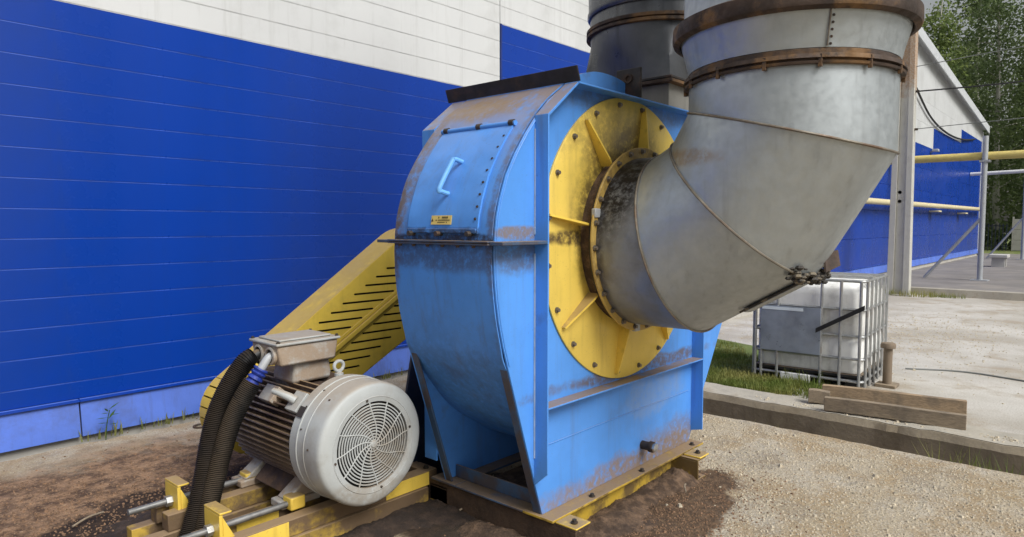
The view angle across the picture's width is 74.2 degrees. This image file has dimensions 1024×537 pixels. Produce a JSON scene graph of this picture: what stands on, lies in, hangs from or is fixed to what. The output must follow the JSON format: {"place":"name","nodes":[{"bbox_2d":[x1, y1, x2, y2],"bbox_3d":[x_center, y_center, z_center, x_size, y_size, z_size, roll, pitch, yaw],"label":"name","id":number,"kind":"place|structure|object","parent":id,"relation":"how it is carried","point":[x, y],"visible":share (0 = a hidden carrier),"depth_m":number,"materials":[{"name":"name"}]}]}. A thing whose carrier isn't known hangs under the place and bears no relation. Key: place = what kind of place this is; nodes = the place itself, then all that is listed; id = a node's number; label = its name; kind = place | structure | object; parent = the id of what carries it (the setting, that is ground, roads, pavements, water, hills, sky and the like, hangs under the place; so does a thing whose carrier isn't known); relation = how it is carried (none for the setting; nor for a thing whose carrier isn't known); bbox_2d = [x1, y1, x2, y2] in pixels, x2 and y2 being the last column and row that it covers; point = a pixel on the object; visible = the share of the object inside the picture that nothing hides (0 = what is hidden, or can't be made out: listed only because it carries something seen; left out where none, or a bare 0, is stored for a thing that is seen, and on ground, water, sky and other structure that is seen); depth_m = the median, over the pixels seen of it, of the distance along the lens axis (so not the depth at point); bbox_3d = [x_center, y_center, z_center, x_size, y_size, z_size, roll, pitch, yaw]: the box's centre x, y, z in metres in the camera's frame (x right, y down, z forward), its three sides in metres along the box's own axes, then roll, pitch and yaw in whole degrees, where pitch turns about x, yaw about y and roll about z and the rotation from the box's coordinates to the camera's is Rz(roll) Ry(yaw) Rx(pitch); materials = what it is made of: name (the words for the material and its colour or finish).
{"place":"outdoors","nodes":[
{"label":"outdoors","id":0,"kind":"place"},
{"bbox_2d":[0,375,1023,536],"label":"ground","id":1,"kind":"structure","parent":0,"point":[78,458],"depth_m":3.83,"materials":[{"name":"beige gravel"}]},
{"bbox_2d":[72,511,103,526],"bbox_3d":[-2.111,1.244,3.369,0.018,0.017,0.171,1,4,19],"label":"dry twig","id":2,"kind":"object","parent":1,"relation":"on","point":[83,519],"visible":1,"depth_m":3.37,"materials":[{"name":"grey wood"}]},
{"bbox_2d":[98,402,118,439],"bbox_3d":[-2.832,1.077,4.745,0.109,0.253,0.168,3,5,42],"label":"weed plant","id":3,"kind":"object","parent":1,"relation":"on","point":[112,413],"visible":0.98,"depth_m":4.75,"materials":[{"name":"green plant"}]},
{"bbox_2d":[193,423,201,428],"bbox_3d":[-2.287,1.155,4.973,0.100,0.013,0.108,3,5,42],"label":"rusty ring","id":4,"kind":"object","parent":1,"relation":"on","point":[195,427],"visible":0.62,"depth_m":4.93,"materials":[{"name":"metal"}]},
{"bbox_2d":[0,418,445,536],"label":"brown clods","id":5,"kind":"object","parent":1,"relation":"on","point":[98,508],"visible":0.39,"depth_m":3.70,"materials":[{"name":"brown soil"}]},
{"bbox_2d":[78,367,402,441],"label":"wall grass","id":6,"kind":"structure","parent":1,"relation":"on","point":[167,421],"depth_m":4.98,"materials":[{"name":"green plant"}]},
{"bbox_2d":[95,494,474,536],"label":"dirt spill","id":7,"kind":"object","parent":1,"relation":"on","point":[428,513],"visible":0.09,"depth_m":3.36,"materials":[{"name":"soil"}]},
{"bbox_2d":[127,461,446,536],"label":"motor base frame","id":8,"kind":"object","parent":1,"relation":"on","point":[248,511],"visible":0.62,"depth_m":3.17,"materials":[{"name":"yellow paint"}]},
{"bbox_2d":[231,328,418,509],"bbox_3d":[-1.114,0.710,3.569,1.275,0.765,0.626,3,5,42],"label":"electric motor","id":9,"kind":"object","parent":8,"relation":"on","point":[313,427],"visible":0.98,"depth_m":3.22,"materials":[{"name":"grey paint"}]},
{"bbox_2d":[178,349,260,536],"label":"cable conduit","id":10,"kind":"object","parent":9,"relation":"attached to","point":[241,366],"visible":0.72,"depth_m":3.18,"materials":[{"name":"black plastic"}]},
{"bbox_2d":[194,352,271,530],"bbox_3d":[-1.328,0.863,3.178,0.143,0.907,0.451,3,5,42],"label":"cable conduit","id":11,"kind":"object","parent":9,"relation":"attached to","point":[237,409],"visible":0.83,"depth_m":3.16,"materials":[{"name":"plastic"}]},
{"bbox_2d":[405,355,442,473],"bbox_3d":[-0.223,0.521,4.350,1.058,1.362,1.301,0,4,-8],"label":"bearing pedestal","id":12,"kind":"object","parent":8,"relation":"on","point":[413,391],"visible":0.02,"depth_m":3.81,"materials":[{"name":"metal"}]},
{"bbox_2d":[199,228,405,454],"bbox_3d":[-1.097,0.386,4.447,0.278,1.300,1.804,3,5,42],"label":"belt guard","id":13,"kind":"object","parent":12,"relation":"attached to","point":[354,303],"visible":0.38,"depth_m":4.41,"materials":[{"name":"yellow metal"}]},
{"bbox_2d":[377,65,721,536],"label":"centrifugal fan","id":14,"kind":"object","parent":1,"relation":"on","point":[555,374],"visible":0.8,"depth_m":3.22},
{"bbox_2d":[406,119,517,236],"bbox_3d":[-0.246,-0.409,3.086,0.478,0.520,0.281,3,5,42],"label":"access door","id":15,"kind":"structure","parent":14,"relation":"in","point":[449,193],"depth_m":3.04,"materials":[{"name":"blue metal"}]},
{"bbox_2d":[586,0,688,110],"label":"exhaust duct","id":16,"kind":"object","parent":14,"relation":"attached to","point":[625,34],"visible":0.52,"depth_m":3.99,"materials":[{"name":"metal"}]},
{"bbox_2d":[596,0,923,332],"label":"intake duct","id":17,"kind":"object","parent":14,"relation":"attached to","point":[752,187],"visible":1,"depth_m":2.73,"materials":[{"name":"metal"}]},
{"bbox_2d":[457,467,704,536],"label":"dirt heap","id":18,"kind":"object","parent":1,"relation":"on","point":[620,517],"visible":0.34,"depth_m":3.40,"materials":[{"name":"brown soil"}]},
{"bbox_2d":[621,436,868,536],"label":"soil crumbs","id":19,"kind":"object","parent":1,"relation":"on","point":[694,509],"visible":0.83,"depth_m":3.52,"materials":[{"name":"brown soil"}]},
{"bbox_2d":[665,424,1015,536],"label":"loose stones","id":20,"kind":"object","parent":1,"relation":"on","point":[679,505],"visible":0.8,"depth_m":3.81,"materials":[{"name":"beige stone"}]},
{"bbox_2d":[493,415,1023,536],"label":"gravel","id":21,"kind":"structure","parent":0,"point":[904,509],"depth_m":3.79,"materials":[{"name":"beige gravel"}]},
{"bbox_2d":[717,295,1023,434],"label":"yard pavement","id":22,"kind":"structure","parent":0,"point":[987,408],"depth_m":9.45,"materials":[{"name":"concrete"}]},
{"bbox_2d":[0,0,989,461],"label":"warehouse building","id":23,"kind":"structure","parent":22,"relation":"on","point":[196,196],"depth_m":5.34,"materials":[{"name":"blue paint"}]},
{"bbox_2d":[865,198,979,213],"bbox_3d":[14.210,-2.207,23.670,0.334,0.383,29.865,3,5,42],"label":"gas pipe","id":24,"kind":"object","parent":23,"relation":"attached to","point":[875,201],"visible":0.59,"depth_m":24.70,"materials":[{"name":"yellow metal"}]},
{"bbox_2d":[917,88,974,140],"bbox_3d":[18.041,-6.008,27.892,0.088,1.046,13.379,3,5,41],"label":"overhead cable","id":25,"kind":"object","parent":23,"relation":"attached to","point":[930,116],"visible":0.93,"depth_m":25.68,"materials":[{"name":"black rubber"}]},
{"bbox_2d":[705,339,835,398],"bbox_3d":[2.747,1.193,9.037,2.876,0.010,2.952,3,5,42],"label":"grass verge","id":26,"kind":"object","parent":22,"relation":"on","point":[748,349],"depth_m":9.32,"materials":[{"name":"green plant"}]},
{"bbox_2d":[752,272,888,387],"bbox_3d":[3.646,0.654,8.000,1.222,1.199,1.256,3,5,39],"label":"tote tank","id":27,"kind":"object","parent":22,"relation":"on","point":[834,325],"visible":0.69,"depth_m":7.50,"materials":[{"name":"plastic"}]},
{"bbox_2d":[874,342,898,388],"bbox_3d":[4.136,1.054,7.455,0.203,0.491,0.203,3,5,42],"label":"pipe stub","id":28,"kind":"object","parent":22,"relation":"on","point":[888,348],"visible":1,"depth_m":7.42,"materials":[{"name":"brown metal"}]},
{"bbox_2d":[822,384,966,414],"bbox_3d":[3.641,1.268,6.503,1.208,0.179,0.064,2,4,30],"label":"wooden plank","id":29,"kind":"object","parent":22,"relation":"on","point":[919,401],"visible":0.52,"depth_m":6.44,"materials":[{"name":"brown wood"}]},
{"bbox_2d":[885,31,918,296],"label":"support column","id":30,"kind":"structure","parent":22,"relation":"on","point":[899,265],"depth_m":16.96,"materials":[{"name":"paint"}]},
{"bbox_2d":[916,46,1023,66],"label":"overhead cable","id":31,"kind":"object","parent":30,"relation":"attached to","point":[970,56],"visible":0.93,"depth_m":15.97,"materials":[{"name":"black rubber"}]},
{"bbox_2d":[919,80,1023,91],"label":"overhead cable","id":32,"kind":"object","parent":30,"relation":"attached to","point":[971,86],"visible":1,"depth_m":16.01,"materials":[{"name":"black rubber"}]},
{"bbox_2d":[885,289,965,298],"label":"kerb weeds","id":33,"kind":"object","parent":22,"relation":"on","point":[929,293],"visible":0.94,"depth_m":16.72,"materials":[{"name":"green plant"}]},
{"bbox_2d":[885,286,1023,300],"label":"platform kerb","id":34,"kind":"structure","parent":22,"relation":"on","point":[1000,295],"depth_m":16.44,"materials":[{"name":"concrete"}]},
{"bbox_2d":[905,368,1023,381],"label":"ground cable","id":35,"kind":"object","parent":22,"relation":"on","point":[965,372],"visible":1,"depth_m":8.14,"materials":[{"name":"black rubber"}]},
{"bbox_2d":[754,421,1023,474],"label":"trench grass","id":36,"kind":"structure","parent":0,"point":[976,459],"depth_m":4.55,"materials":[{"name":"green plant"}]},
{"bbox_2d":[878,253,1023,291],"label":"platform pavement","id":37,"kind":"structure","parent":0,"point":[958,274],"depth_m":21.14,"materials":[{"name":"concrete"}]},
{"bbox_2d":[923,136,991,280],"bbox_3d":[13.099,-1.742,19.896,1.642,4.155,0.465,3,5,42],"label":"pipe support post","id":38,"kind":"object","parent":37,"relation":"on","point":[984,161],"visible":1,"depth_m":19.47,"materials":[{"name":"grey metal"}]},
{"bbox_2d":[890,150,1023,164],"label":"gas pipe","id":39,"kind":"object","parent":38,"relation":"attached to","point":[1012,154],"visible":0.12,"depth_m":19.69,"materials":[{"name":"yellow metal"}]},
{"bbox_2d":[989,254,1009,266],"bbox_3d":[18.792,-0.308,26.119,0.592,0.474,0.846,3,5,42],"label":"concrete bench","id":40,"kind":"object","parent":37,"relation":"on","point":[998,260],"visible":1,"depth_m":25.89,"materials":[{"name":"white concrete"}]},
{"bbox_2d":[986,192,1023,259],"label":"pipe support post","id":41,"kind":"object","parent":37,"relation":"on","point":[1022,241],"visible":1,"depth_m":31.36,"materials":[{"name":"grey metal"}]},
{"bbox_2d":[970,169,1023,175],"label":"heating pipe","id":42,"kind":"object","parent":41,"relation":"on","point":[998,172],"visible":1,"depth_m":31.77,"materials":[{"name":"silver metal"}]},
{"bbox_2d":[918,117,1023,128],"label":"overhead cable","id":43,"kind":"object","parent":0,"point":[971,123],"visible":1,"depth_m":16.04,"materials":[{"name":"black rubber"}]},
{"bbox_2d":[921,0,1023,232],"label":"sky","id":44,"kind":"structure","parent":0,"point":[926,3],"materials":[{"name":"white"}]},
{"bbox_2d":[977,240,1020,254],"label":"lawn","id":45,"kind":"structure","parent":0,"point":[1007,251],"depth_m":41.67,"materials":[{"name":"green plant"}]},
{"bbox_2d":[922,0,980,105],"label":"birch tree","id":46,"kind":"object","parent":45,"relation":"on","point":[941,45],"visible":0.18,"depth_m":45.60,"materials":[{"name":"green plant"}]},
{"bbox_2d":[945,0,1023,222],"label":"leafy tree","id":47,"kind":"object","parent":45,"relation":"on","point":[964,43],"visible":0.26,"depth_m":49.52,"materials":[{"name":"green plant"}]},
{"bbox_2d":[951,26,1019,209],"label":"leafy tree","id":48,"kind":"object","parent":45,"relation":"on","point":[973,92],"visible":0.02,"depth_m":55.90,"materials":[{"name":"green plant"}]},
{"bbox_2d":[953,0,1023,244],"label":"birch tree","id":49,"kind":"object","parent":45,"relation":"on","point":[998,8],"visible":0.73,"depth_m":45.77,"materials":[{"name":"green plant"}]},
{"bbox_2d":[984,224,1007,250],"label":"metal fence","id":50,"kind":"object","parent":45,"relation":"on","point":[999,225],"visible":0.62,"depth_m":42.20,"materials":[{"name":"black metal"}]},
{"bbox_2d":[984,195,1020,249],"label":"undergrowth","id":51,"kind":"object","parent":45,"relation":"on","point":[1008,222],"visible":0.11,"depth_m":45.02,"materials":[{"name":"green plant"}]},
{"bbox_2d":[986,18,1023,217],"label":"birch tree","id":52,"kind":"object","parent":45,"relation":"on","point":[1022,115],"visible":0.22,"depth_m":49.08,"materials":[{"name":"green plant"}]},
{"bbox_2d":[987,61,1022,224],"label":"leafy tree","id":53,"kind":"object","parent":45,"relation":"on","point":[1012,142],"visible":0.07,"depth_m":54.73,"materials":[{"name":"green plant"}]},
{"bbox_2d":[987,17,1023,215],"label":"leafy tree","id":54,"kind":"object","parent":45,"relation":"on","point":[1013,168],"visible":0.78,"depth_m":43.77,"materials":[{"name":"green plant"}]},
{"bbox_2d":[1011,217,1021,250],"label":"concrete fence","id":55,"kind":"object","parent":45,"relation":"on","point":[1016,239],"visible":0.88,"depth_m":42.16,"materials":[{"name":"grey concrete"}]},
{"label":"trench floor","id":56,"kind":"structure","parent":0,"visible":0},
{"bbox_2d":[703,391,1023,474],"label":"trench kerb","id":57,"kind":"structure","parent":56,"relation":"on","point":[878,434],"depth_m":6.08,"materials":[{"name":"grey concrete"}]},
{"bbox_2d":[703,382,1023,446],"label":"kerb top","id":58,"kind":"structure","parent":57,"relation":"on","point":[974,432],"depth_m":6.29,"materials":[{"name":"concrete"}]},
{"bbox_2d":[808,388,829,403],"bbox_3d":[3.021,1.258,6.659,0.193,0.137,0.085,2,4,26],"label":"wooden plank","id":59,"kind":"object","parent":58,"relation":"on","point":[815,395],"visible":0.82,"depth_m":6.63,"materials":[{"name":"wood"}]},
{"bbox_2d":[750,396,1023,443],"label":"kerb rubble","id":60,"kind":"object","parent":58,"relation":"on","point":[992,437],"visible":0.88,"depth_m":6.04,"materials":[{"name":"stone"}]},
{"bbox_2d":[824,396,966,429],"bbox_3d":[3.426,1.294,6.107,1.117,0.137,0.064,2,4,33],"label":"wooden plank","id":61,"kind":"object","parent":58,"relation":"on","point":[905,413],"visible":1,"depth_m":6.06,"materials":[{"name":"brown wood"}]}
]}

